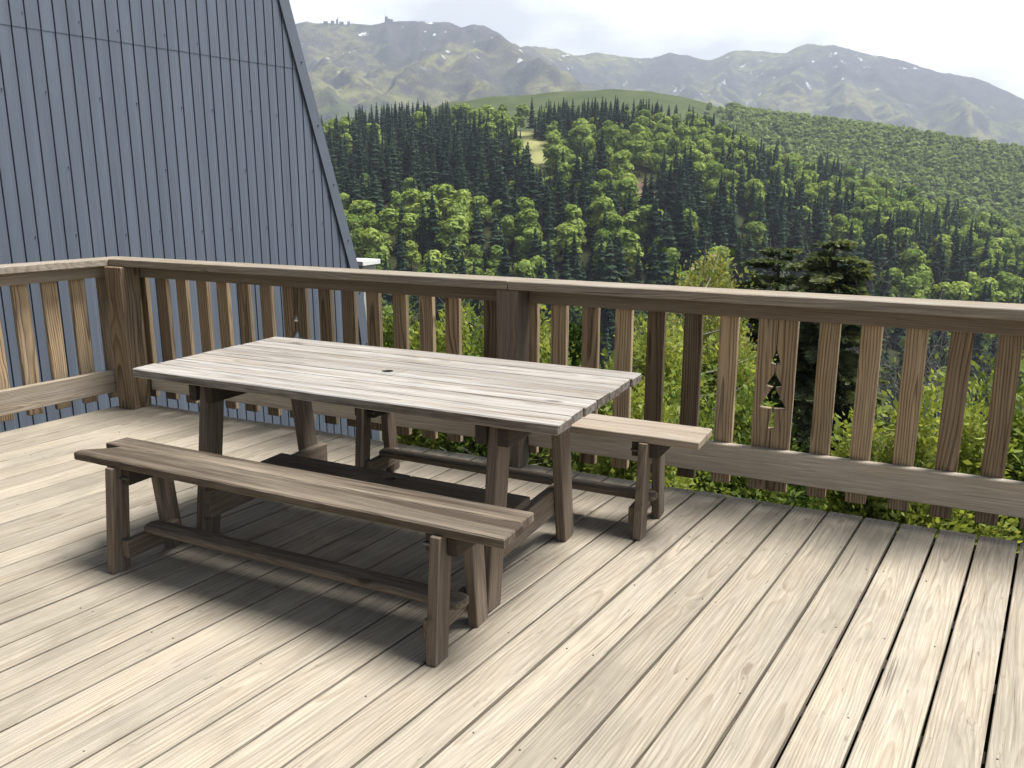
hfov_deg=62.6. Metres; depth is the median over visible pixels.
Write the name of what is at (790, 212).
conifer tree
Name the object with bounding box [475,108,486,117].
broadleaf tree
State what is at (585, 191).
conifer tree
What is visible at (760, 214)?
conifer tree
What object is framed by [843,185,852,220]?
conifer tree
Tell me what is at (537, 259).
broadleaf tree
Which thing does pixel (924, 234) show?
conifer tree
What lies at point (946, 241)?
broadleaf tree
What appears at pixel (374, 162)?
conifer tree
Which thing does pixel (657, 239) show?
broadleaf tree
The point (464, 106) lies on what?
broadleaf tree
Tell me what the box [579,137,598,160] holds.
broadleaf tree
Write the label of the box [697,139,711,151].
broadleaf tree
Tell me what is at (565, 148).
broadleaf tree
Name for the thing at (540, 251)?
conifer tree
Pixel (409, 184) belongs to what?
broadleaf tree
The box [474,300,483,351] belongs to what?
conifer tree
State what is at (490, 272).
broadleaf tree
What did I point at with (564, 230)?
broadleaf tree
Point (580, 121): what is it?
broadleaf tree
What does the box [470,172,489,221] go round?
conifer tree
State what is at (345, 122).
broadleaf tree
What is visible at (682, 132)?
broadleaf tree
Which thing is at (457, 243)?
broadleaf tree
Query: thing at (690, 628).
deck
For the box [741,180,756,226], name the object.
conifer tree
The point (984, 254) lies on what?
conifer tree
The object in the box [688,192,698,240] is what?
conifer tree
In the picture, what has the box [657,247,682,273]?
broadleaf tree
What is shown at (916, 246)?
broadleaf tree
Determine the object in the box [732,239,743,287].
conifer tree
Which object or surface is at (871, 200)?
broadleaf tree
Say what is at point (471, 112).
broadleaf tree
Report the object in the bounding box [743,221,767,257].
broadleaf tree
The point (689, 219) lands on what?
conifer tree
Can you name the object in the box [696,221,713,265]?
conifer tree
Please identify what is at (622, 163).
broadleaf tree
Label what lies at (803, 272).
conifer tree
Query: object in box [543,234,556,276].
conifer tree
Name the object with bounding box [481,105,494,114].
broadleaf tree
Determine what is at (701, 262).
broadleaf tree
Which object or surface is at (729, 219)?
conifer tree
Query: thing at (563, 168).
broadleaf tree
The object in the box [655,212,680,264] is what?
conifer tree
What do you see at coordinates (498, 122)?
broadleaf tree
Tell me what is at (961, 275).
conifer tree
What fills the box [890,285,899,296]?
broadleaf tree
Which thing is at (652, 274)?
conifer tree
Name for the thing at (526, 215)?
broadleaf tree
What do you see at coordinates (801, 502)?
bush
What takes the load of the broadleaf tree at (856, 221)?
on the hillside
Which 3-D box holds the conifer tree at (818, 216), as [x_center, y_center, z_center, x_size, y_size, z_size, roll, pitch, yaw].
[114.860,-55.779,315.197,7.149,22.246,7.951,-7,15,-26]
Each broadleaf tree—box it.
[338,119,350,134]
[338,133,352,156]
[340,192,349,213]
[345,214,358,242]
[347,200,361,214]
[348,200,379,227]
[349,214,364,231]
[350,229,364,257]
[356,228,389,258]
[358,173,369,196]
[361,217,371,230]
[371,252,391,270]
[375,208,399,238]
[382,305,413,334]
[387,191,402,208]
[391,198,402,215]
[392,213,418,243]
[397,188,419,217]
[401,177,417,191]
[403,240,421,271]
[411,111,426,134]
[414,191,441,220]
[414,214,426,244]
[417,250,441,272]
[417,267,433,272]
[428,184,437,194]
[432,259,446,272]
[433,183,456,219]
[434,215,470,257]
[437,220,443,233]
[440,248,459,273]
[442,203,469,242]
[442,240,463,258]
[452,195,472,230]
[453,189,471,207]
[456,259,472,274]
[461,103,470,118]
[463,107,472,119]
[467,109,482,125]
[467,210,473,232]
[467,244,484,272]
[469,195,492,222]
[471,267,482,274]
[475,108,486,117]
[479,122,497,137]
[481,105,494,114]
[483,268,500,275]
[486,245,512,272]
[490,200,501,221]
[495,114,509,135]
[495,118,509,133]
[497,215,514,245]
[501,218,516,252]
[504,138,524,168]
[511,196,533,234]
[513,208,541,235]
[513,236,525,259]
[513,259,536,277]
[520,227,550,260]
[529,255,547,278]
[531,167,545,192]
[543,132,562,160]
[543,146,567,176]
[543,240,559,259]
[549,129,562,144]
[552,162,570,189]
[553,223,580,250]
[558,146,569,159]
[560,204,586,244]
[566,154,580,170]
[567,128,582,155]
[567,163,582,181]
[567,236,582,262]
[568,118,588,146]
[569,279,581,321]
[574,124,591,149]
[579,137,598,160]
[580,157,593,172]
[585,202,603,240]
[587,181,604,201]
[591,195,615,232]
[591,228,612,246]
[592,243,606,265]
[597,169,615,193]
[598,142,611,168]
[602,120,612,145]
[604,124,619,147]
[607,213,625,241]
[609,150,634,182]
[613,131,630,152]
[613,176,640,211]
[613,229,643,280]
[614,173,638,197]
[623,211,643,242]
[624,140,643,165]
[627,123,644,140]
[629,140,651,175]
[630,134,643,165]
[633,116,652,141]
[634,205,659,240]
[634,311,675,334]
[635,103,647,112]
[636,109,650,120]
[637,131,652,149]
[647,235,661,258]
[649,140,668,155]
[650,112,663,122]
[650,155,662,177]
[651,123,672,142]
[654,116,674,134]
[654,132,666,149]
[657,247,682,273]
[662,155,673,178]
[665,136,681,163]
[670,114,679,136]
[674,125,691,143]
[677,270,694,327]
[679,141,698,160]
[683,149,706,186]
[683,208,700,245]
[688,126,697,139]
[693,118,704,134]
[695,135,705,148]
[696,256,711,276]
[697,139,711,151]
[699,142,713,162]
[702,160,719,186]
[703,162,728,190]
[703,179,719,214]
[709,246,728,278]
[711,133,726,155]
[711,148,720,162]
[714,123,726,136]
[719,246,733,279]
[726,150,746,168]
[728,170,738,193]
[743,179,764,205]
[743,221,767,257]
[744,139,759,151]
[744,211,768,232]
[748,154,757,168]
[765,284,785,290]
[767,164,784,180]
[774,180,787,200]
[783,178,795,194]
[784,158,803,173]
[789,162,801,183]
[794,174,813,194]
[804,170,818,191]
[804,189,817,207]
[816,182,835,204]
[828,175,843,189]
[828,213,847,241]
[837,218,862,252]
[841,225,865,253]
[842,166,860,180]
[847,180,860,191]
[854,192,869,199]
[854,196,867,207]
[857,187,874,196]
[860,177,873,195]
[860,204,883,228]
[861,205,881,229]
[865,196,876,205]
[872,181,878,188]
[872,188,885,196]
[872,206,895,227]
[872,234,886,253]
[873,195,890,204]
[873,268,905,296]
[877,201,895,216]
[880,217,894,233]
[883,327,894,337]
[889,227,912,243]
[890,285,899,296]
[893,206,905,220]
[896,248,932,288]
[899,241,918,248]
[899,276,924,297]
[903,186,919,205]
[905,205,919,227]
[914,273,931,297]
[919,204,934,219]
[923,208,942,231]
[927,234,952,266]
[929,270,933,288]
[932,282,957,299]
[948,228,966,248]
[950,281,971,300]
[956,207,970,229]
[961,225,973,237]
[964,271,980,300]
[973,238,989,251]
[973,246,995,263]
[974,286,997,302]
[979,225,993,240]
[979,259,1000,278]
[979,277,1004,302]
[981,334,995,356]
[989,238,1004,257]
[991,249,1004,268]
[995,271,1021,302]
[996,228,1015,239]
[1001,237,1012,265]
[1001,244,1015,268]
[1014,239,1023,259]
[1015,277,1023,296]
[1016,265,1023,276]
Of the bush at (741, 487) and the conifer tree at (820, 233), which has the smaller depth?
the bush at (741, 487)
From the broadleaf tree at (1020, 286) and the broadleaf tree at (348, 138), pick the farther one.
the broadleaf tree at (348, 138)
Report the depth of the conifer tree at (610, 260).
248.15 m
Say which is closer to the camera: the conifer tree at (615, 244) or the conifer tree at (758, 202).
the conifer tree at (615, 244)
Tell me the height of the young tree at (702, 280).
4.978 m
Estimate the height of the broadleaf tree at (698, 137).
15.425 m
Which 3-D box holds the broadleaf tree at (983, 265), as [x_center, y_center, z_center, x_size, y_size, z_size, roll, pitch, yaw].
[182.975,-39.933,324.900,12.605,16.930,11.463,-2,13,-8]
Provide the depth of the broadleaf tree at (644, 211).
281.27 m
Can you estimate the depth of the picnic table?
3.37 m
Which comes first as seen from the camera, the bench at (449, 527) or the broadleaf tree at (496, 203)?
the bench at (449, 527)
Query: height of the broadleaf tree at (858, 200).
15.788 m
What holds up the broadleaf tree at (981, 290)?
on the hillside
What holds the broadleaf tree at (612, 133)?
on the hillside
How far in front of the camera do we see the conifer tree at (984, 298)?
255.79 m
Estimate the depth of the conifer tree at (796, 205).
330.31 m
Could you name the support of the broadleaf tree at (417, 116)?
on the hillside
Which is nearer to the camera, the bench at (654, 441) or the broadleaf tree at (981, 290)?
the bench at (654, 441)
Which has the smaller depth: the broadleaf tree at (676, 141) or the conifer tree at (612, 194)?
the conifer tree at (612, 194)
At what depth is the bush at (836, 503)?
7.27 m
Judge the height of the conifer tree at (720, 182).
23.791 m
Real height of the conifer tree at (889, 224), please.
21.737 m
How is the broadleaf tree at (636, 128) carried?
on the hillside
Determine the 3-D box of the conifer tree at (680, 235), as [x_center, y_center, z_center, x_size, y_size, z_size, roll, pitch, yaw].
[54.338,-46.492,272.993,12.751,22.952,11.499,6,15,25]
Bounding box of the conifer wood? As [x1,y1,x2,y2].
[320,95,1023,460]
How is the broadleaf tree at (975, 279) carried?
on the hillside
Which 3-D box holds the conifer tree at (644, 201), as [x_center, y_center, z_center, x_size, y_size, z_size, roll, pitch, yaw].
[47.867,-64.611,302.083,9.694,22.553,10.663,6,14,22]
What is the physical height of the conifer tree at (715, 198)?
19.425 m
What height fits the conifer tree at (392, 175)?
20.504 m
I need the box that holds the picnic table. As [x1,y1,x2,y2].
[132,337,641,612]
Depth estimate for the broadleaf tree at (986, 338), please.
241.22 m
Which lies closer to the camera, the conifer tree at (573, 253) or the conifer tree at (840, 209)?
the conifer tree at (573, 253)
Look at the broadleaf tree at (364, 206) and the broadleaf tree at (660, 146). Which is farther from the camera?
the broadleaf tree at (660, 146)
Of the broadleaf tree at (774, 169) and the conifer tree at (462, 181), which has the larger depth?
the broadleaf tree at (774, 169)
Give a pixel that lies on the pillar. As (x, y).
(366, 263)
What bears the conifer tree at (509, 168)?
on the hillside
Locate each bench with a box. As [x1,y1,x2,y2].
[74,437,533,666]
[355,408,711,539]
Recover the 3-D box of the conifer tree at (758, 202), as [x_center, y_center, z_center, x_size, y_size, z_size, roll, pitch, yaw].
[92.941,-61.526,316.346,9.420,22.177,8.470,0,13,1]
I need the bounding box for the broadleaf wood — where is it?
[322,103,1023,415]
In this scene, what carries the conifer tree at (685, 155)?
on the hillside
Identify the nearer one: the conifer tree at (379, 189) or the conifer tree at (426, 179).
the conifer tree at (379, 189)
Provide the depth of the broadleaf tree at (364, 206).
293.61 m
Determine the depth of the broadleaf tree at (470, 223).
293.65 m
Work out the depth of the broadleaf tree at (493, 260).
265.23 m
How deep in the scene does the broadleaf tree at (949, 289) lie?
262.95 m
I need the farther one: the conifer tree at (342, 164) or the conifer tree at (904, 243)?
the conifer tree at (342, 164)
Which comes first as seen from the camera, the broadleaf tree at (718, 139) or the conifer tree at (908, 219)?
the conifer tree at (908, 219)
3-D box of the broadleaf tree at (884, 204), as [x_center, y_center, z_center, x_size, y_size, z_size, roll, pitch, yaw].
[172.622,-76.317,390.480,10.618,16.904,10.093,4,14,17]
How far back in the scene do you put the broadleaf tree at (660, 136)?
409.98 m
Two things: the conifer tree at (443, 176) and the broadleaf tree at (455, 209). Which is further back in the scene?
the conifer tree at (443, 176)
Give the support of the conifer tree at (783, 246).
on the hillside
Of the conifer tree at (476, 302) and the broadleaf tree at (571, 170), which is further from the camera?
the broadleaf tree at (571, 170)
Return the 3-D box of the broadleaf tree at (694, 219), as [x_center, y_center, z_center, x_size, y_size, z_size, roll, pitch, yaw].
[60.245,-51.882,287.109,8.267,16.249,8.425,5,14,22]
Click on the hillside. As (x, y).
(612, 97)
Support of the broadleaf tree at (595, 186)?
on the hillside
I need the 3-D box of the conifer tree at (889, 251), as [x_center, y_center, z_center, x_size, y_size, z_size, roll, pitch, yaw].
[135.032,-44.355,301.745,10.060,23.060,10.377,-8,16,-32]
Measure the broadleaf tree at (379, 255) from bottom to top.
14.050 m
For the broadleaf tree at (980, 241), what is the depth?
366.77 m
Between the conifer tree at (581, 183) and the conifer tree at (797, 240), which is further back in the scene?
the conifer tree at (581, 183)
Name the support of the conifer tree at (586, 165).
on the hillside
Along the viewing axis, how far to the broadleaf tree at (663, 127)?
435.62 m
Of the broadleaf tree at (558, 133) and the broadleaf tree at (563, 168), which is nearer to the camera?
the broadleaf tree at (563, 168)
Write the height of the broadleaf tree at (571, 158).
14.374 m
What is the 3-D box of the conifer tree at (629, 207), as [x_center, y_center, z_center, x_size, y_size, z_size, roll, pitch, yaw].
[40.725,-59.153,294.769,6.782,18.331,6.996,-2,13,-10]
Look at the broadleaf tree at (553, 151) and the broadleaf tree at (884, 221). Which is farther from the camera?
the broadleaf tree at (553, 151)
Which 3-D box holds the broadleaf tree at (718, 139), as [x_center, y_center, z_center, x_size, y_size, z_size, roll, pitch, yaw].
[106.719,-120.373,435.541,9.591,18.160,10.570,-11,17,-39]
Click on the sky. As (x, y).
(983, 40)
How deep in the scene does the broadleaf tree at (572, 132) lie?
405.15 m
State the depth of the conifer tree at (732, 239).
280.08 m
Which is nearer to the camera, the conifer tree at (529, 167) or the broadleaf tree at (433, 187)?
the broadleaf tree at (433, 187)
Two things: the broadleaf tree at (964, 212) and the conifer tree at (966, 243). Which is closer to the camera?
the conifer tree at (966, 243)
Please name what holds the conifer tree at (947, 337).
on the hillside
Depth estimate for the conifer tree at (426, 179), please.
337.14 m
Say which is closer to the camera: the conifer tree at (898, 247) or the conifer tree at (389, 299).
the conifer tree at (389, 299)
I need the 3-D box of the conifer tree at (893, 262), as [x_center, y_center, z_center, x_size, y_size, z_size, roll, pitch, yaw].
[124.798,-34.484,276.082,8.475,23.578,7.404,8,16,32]
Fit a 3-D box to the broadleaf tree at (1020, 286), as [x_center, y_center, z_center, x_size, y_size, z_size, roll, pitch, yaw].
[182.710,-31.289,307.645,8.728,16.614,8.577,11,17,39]
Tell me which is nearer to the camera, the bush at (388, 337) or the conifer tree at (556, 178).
the bush at (388, 337)
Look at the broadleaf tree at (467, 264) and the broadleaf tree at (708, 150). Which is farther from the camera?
the broadleaf tree at (708, 150)
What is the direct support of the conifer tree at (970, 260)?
on the hillside
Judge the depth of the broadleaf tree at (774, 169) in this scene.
405.76 m
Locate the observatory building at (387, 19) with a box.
[385,15,392,22]
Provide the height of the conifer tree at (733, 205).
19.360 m
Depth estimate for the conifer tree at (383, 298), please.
238.22 m
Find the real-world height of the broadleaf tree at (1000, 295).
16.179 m
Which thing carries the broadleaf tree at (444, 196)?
on the hillside
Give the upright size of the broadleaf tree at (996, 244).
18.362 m
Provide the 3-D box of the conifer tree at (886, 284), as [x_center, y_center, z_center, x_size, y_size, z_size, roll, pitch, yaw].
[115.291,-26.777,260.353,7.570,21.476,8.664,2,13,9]
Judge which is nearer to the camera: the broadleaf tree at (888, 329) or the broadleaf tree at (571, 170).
the broadleaf tree at (888, 329)
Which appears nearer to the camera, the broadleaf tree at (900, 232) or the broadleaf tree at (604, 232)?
the broadleaf tree at (604, 232)
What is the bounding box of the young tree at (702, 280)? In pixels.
[619,233,775,422]
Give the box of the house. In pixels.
[0,0,379,439]
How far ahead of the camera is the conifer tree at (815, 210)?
331.61 m
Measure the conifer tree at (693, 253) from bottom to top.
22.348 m
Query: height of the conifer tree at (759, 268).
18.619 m
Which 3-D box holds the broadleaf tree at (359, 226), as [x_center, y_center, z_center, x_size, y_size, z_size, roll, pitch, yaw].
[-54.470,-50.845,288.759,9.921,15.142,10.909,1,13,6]
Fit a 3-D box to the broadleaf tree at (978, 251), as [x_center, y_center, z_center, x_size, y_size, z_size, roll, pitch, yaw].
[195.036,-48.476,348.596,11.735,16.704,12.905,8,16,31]
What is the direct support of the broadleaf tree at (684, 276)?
on the hillside
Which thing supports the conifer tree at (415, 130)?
on the hillside
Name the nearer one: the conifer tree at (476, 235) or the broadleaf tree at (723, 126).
the conifer tree at (476, 235)
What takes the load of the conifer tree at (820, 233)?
on the hillside
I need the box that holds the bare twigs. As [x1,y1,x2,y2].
[440,300,751,471]
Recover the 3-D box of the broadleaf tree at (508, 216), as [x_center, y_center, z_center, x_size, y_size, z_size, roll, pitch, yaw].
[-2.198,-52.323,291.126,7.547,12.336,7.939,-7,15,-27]
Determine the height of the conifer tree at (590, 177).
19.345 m
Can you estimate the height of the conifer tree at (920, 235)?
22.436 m
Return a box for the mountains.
[295,21,1023,145]
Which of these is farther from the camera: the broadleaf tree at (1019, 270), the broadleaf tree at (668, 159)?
the broadleaf tree at (668, 159)
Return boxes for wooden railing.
[0,256,117,421]
[104,256,1023,528]
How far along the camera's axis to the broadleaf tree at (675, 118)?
470.91 m
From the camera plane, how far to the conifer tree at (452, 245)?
260.46 m
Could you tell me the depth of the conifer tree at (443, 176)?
338.46 m
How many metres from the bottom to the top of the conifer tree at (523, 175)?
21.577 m
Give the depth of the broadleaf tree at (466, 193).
306.22 m
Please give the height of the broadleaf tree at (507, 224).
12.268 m
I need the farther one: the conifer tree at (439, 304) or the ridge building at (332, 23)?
the ridge building at (332, 23)
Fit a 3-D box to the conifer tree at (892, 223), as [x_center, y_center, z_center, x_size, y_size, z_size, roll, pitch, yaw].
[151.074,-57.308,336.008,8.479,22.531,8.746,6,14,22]
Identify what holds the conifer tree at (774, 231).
on the hillside
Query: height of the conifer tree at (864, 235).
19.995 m
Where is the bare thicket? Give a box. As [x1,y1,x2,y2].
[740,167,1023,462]
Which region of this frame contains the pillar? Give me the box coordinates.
[357,258,381,440]
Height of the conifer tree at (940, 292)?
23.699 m
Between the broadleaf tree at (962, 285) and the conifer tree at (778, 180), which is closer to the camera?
the broadleaf tree at (962, 285)
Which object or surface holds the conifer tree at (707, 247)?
on the hillside
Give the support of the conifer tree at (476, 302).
on the hillside
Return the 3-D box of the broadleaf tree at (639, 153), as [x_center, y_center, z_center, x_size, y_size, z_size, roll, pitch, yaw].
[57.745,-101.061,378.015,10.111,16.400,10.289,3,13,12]
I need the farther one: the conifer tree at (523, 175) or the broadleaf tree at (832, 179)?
the broadleaf tree at (832, 179)
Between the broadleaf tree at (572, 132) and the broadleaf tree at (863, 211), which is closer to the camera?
the broadleaf tree at (863, 211)
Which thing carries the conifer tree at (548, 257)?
on the hillside
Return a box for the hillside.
[354,89,1023,466]
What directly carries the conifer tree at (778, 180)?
on the hillside
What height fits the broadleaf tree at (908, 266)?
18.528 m
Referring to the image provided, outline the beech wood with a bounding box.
[705,102,1023,228]
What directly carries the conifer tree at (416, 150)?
on the hillside
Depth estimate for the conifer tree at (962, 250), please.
317.84 m
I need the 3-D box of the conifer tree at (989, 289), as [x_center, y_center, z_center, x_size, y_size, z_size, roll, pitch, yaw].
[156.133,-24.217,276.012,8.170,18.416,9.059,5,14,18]
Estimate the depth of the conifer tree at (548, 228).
282.60 m
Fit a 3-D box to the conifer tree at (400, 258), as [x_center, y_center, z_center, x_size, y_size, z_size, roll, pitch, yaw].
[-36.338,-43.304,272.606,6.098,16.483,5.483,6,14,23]
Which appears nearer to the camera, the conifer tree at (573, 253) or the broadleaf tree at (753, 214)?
the conifer tree at (573, 253)
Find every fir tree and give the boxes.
[734,247,834,418]
[763,239,896,509]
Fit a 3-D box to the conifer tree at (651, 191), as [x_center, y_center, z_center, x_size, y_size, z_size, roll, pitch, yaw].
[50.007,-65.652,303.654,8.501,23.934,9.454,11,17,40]
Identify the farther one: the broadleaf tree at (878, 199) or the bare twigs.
the broadleaf tree at (878, 199)
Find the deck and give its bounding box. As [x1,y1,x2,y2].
[0,404,1023,767]
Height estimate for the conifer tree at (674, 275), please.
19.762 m
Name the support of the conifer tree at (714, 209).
on the hillside
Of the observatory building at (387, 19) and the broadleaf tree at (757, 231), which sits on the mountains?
the observatory building at (387, 19)
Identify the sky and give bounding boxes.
[289,0,1023,98]
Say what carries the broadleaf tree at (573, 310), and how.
on the hillside
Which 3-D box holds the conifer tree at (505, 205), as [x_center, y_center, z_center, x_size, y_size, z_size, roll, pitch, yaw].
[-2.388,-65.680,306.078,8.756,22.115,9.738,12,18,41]
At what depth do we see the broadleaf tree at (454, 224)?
274.50 m
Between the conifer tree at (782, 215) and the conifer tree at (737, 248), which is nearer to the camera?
the conifer tree at (737, 248)
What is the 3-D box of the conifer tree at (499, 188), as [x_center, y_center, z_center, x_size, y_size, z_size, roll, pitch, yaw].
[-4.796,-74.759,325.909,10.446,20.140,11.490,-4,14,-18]
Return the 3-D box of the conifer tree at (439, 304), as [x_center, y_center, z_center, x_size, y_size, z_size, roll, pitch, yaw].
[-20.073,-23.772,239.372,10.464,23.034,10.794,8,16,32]
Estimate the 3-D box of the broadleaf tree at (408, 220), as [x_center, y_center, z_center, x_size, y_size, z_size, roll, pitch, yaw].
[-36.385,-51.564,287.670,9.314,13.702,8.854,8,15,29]
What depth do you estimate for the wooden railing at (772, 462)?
4.08 m
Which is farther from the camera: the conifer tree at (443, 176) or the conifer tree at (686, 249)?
the conifer tree at (443, 176)
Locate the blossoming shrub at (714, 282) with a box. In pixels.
[633,243,776,424]
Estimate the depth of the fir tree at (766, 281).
17.45 m
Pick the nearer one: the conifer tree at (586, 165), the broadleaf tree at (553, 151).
the conifer tree at (586, 165)
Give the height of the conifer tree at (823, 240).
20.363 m
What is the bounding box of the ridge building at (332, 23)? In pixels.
[323,19,349,25]
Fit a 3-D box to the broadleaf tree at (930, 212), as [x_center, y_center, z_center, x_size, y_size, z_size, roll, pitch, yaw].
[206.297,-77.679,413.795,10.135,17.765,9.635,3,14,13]
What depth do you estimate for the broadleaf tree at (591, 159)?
344.59 m
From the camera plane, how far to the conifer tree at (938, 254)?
315.52 m
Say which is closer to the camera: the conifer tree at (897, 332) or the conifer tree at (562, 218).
the conifer tree at (897, 332)
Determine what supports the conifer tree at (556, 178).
on the hillside
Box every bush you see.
[382,297,439,442]
[396,297,479,450]
[417,299,546,464]
[485,304,580,470]
[537,319,605,471]
[547,347,641,476]
[573,368,701,492]
[601,312,705,416]
[636,359,739,497]
[699,319,773,441]
[711,371,801,506]
[776,425,827,509]
[799,396,896,521]
[841,353,988,539]
[924,379,1023,552]
[965,353,1023,551]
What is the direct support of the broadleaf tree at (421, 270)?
on the hillside
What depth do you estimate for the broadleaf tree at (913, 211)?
390.33 m
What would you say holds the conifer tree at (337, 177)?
on the hillside
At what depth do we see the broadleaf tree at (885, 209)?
385.67 m
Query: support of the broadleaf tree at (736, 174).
on the hillside
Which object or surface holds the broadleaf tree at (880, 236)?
on the hillside
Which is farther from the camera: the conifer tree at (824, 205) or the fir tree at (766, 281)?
the conifer tree at (824, 205)
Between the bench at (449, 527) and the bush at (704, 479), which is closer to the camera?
the bench at (449, 527)
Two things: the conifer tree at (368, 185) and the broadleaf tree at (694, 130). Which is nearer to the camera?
the conifer tree at (368, 185)
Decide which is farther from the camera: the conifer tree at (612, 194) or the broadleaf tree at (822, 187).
the broadleaf tree at (822, 187)
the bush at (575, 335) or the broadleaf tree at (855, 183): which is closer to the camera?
the bush at (575, 335)
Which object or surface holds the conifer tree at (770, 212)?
on the hillside
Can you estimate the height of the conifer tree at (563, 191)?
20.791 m
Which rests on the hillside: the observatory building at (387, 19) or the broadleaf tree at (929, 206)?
the broadleaf tree at (929, 206)
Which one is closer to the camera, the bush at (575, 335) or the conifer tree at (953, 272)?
the bush at (575, 335)
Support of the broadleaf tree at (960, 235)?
on the hillside
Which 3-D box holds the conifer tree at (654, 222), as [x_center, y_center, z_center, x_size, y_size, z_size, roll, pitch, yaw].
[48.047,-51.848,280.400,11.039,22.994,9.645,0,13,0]
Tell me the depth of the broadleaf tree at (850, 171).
484.35 m
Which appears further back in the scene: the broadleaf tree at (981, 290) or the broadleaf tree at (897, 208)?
the broadleaf tree at (897, 208)
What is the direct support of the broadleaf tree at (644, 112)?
on the hillside
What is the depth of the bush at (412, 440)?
11.04 m
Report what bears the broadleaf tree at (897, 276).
on the hillside
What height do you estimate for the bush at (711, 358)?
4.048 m
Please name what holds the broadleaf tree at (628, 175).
on the hillside
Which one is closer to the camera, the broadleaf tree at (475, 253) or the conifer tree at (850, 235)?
the broadleaf tree at (475, 253)
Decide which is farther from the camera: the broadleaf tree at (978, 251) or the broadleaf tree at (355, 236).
the broadleaf tree at (978, 251)
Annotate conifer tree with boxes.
[330,145,338,170]
[333,162,342,200]
[335,140,348,169]
[337,150,347,182]
[343,167,351,205]
[347,177,361,213]
[348,152,357,186]
[364,175,370,199]
[366,169,382,227]
[367,139,380,177]
[369,175,383,210]
[377,147,387,198]
[382,154,398,200]
[382,254,392,305]
[382,293,388,323]
[386,142,402,188]
[387,123,397,166]
[393,226,408,270]
[395,199,407,250]
[401,262,417,314]
[404,138,422,184]
[407,136,418,166]
[409,120,422,162]
[415,203,427,253]
[416,251,436,321]
[418,148,432,191]
[418,191,443,253]
[433,133,442,180]
[435,260,445,332]
[437,146,452,185]
[445,232,461,273]
[451,136,465,180]
[457,164,467,190]
[458,250,471,305]
[459,260,477,323]
[461,299,472,351]
[465,133,475,180]
[466,199,486,258]
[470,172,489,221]
[470,262,481,308]
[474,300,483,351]
[475,129,485,168]
[479,164,491,204]
[483,210,503,264]
[484,134,506,180]
[485,148,495,197]
[488,160,499,205]
[489,165,511,211]
[497,172,511,225]
[497,242,512,276]
[498,218,503,246]
[503,134,515,180]
[509,193,521,246]
[510,145,529,196]
[518,142,534,179]
[519,157,527,196]
[525,228,539,259]
[526,156,532,188]
[526,165,543,222]
[535,236,548,274]
[537,261,549,312]
[539,184,556,240]
[540,175,556,222]
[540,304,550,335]
[542,206,557,246]
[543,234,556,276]
[544,238,555,278]
[551,155,559,188]
[553,181,569,232]
[556,195,568,251]
[558,240,574,279]
[562,259,572,279]
[566,150,581,203]
[569,230,580,278]
[569,254,581,327]
[572,188,579,217]
[577,169,584,206]
[578,177,592,218]
[580,149,595,180]
[583,193,595,243]
[588,170,594,208]
[589,234,609,281]
[592,149,598,182]
[594,130,610,171]
[597,183,613,238]
[600,309,611,349]
[601,314,614,352]
[602,209,609,242]
[602,233,619,281]
[602,275,618,336]
[605,177,620,215]
[612,230,618,269]
[613,242,629,282]
[625,191,632,213]
[635,172,650,210]
[641,194,661,257]
[643,238,662,284]
[647,169,656,205]
[654,207,671,256]
[655,150,668,197]
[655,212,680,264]
[657,244,671,284]
[658,161,676,217]
[670,263,683,323]
[671,180,686,230]
[673,206,688,269]
[678,144,686,173]
[680,222,695,270]
[684,193,690,208]
[684,229,698,280]
[685,148,697,193]
[685,206,696,256]
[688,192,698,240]
[694,182,710,233]
[696,174,706,218]
[696,200,715,254]
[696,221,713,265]
[700,246,711,285]
[705,213,711,246]
[709,189,723,233]
[710,186,719,219]
[711,172,722,210]
[711,176,737,230]
[711,193,724,246]
[719,141,727,168]
[720,224,730,256]
[721,202,733,241]
[722,200,728,232]
[727,213,738,262]
[728,194,740,240]
[728,234,743,280]
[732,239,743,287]
[735,161,746,210]
[735,230,756,288]
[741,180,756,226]
[745,158,753,207]
[747,190,761,234]
[752,199,768,257]
[755,245,766,289]
[757,232,770,268]
[762,207,769,246]
[763,186,778,236]
[764,171,775,205]
[768,207,779,247]
[769,236,789,289]
[770,218,787,270]
[774,168,782,204]
[774,204,786,243]
[776,242,790,290]
[778,186,787,216]
[778,199,789,240]
[785,192,804,243]
[785,213,805,256]
[786,218,805,275]
[793,189,803,240]
[797,250,805,287]
[803,195,823,241]
[805,213,828,263]
[810,206,820,245]
[812,197,826,237]
[816,234,827,264]
[822,192,830,239]
[828,185,843,228]
[832,199,844,240]
[841,220,856,255]
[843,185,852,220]
[854,235,867,289]
[861,217,869,252]
[862,225,873,266]
[864,236,881,287]
[867,246,881,295]
[867,282,886,344]
[869,205,883,245]
[877,263,892,296]
[879,237,888,271]
[883,212,891,235]
[884,229,898,268]
[884,292,905,347]
[887,213,896,239]
[887,244,897,284]
[895,236,901,268]
[897,209,907,227]
[898,228,909,267]
[905,208,912,230]
[907,236,912,248]
[915,226,926,265]
[922,224,928,261]
[926,330,942,358]
[928,233,947,279]
[930,250,950,295]
[930,286,947,337]
[931,219,943,259]
[935,331,950,369]
[947,236,961,283]
[955,259,969,282]
[959,237,969,274]
[964,232,969,256]
[964,237,977,273]
[964,271,972,300]
[966,287,973,300]
[971,333,985,379]
[979,237,989,268]
[979,285,991,348]
[986,282,993,301]
[990,250,999,282]
[1019,287,1023,303]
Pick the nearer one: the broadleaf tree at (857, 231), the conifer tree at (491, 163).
the broadleaf tree at (857, 231)
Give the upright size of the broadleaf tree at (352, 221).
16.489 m
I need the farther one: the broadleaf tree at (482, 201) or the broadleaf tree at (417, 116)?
the broadleaf tree at (417, 116)

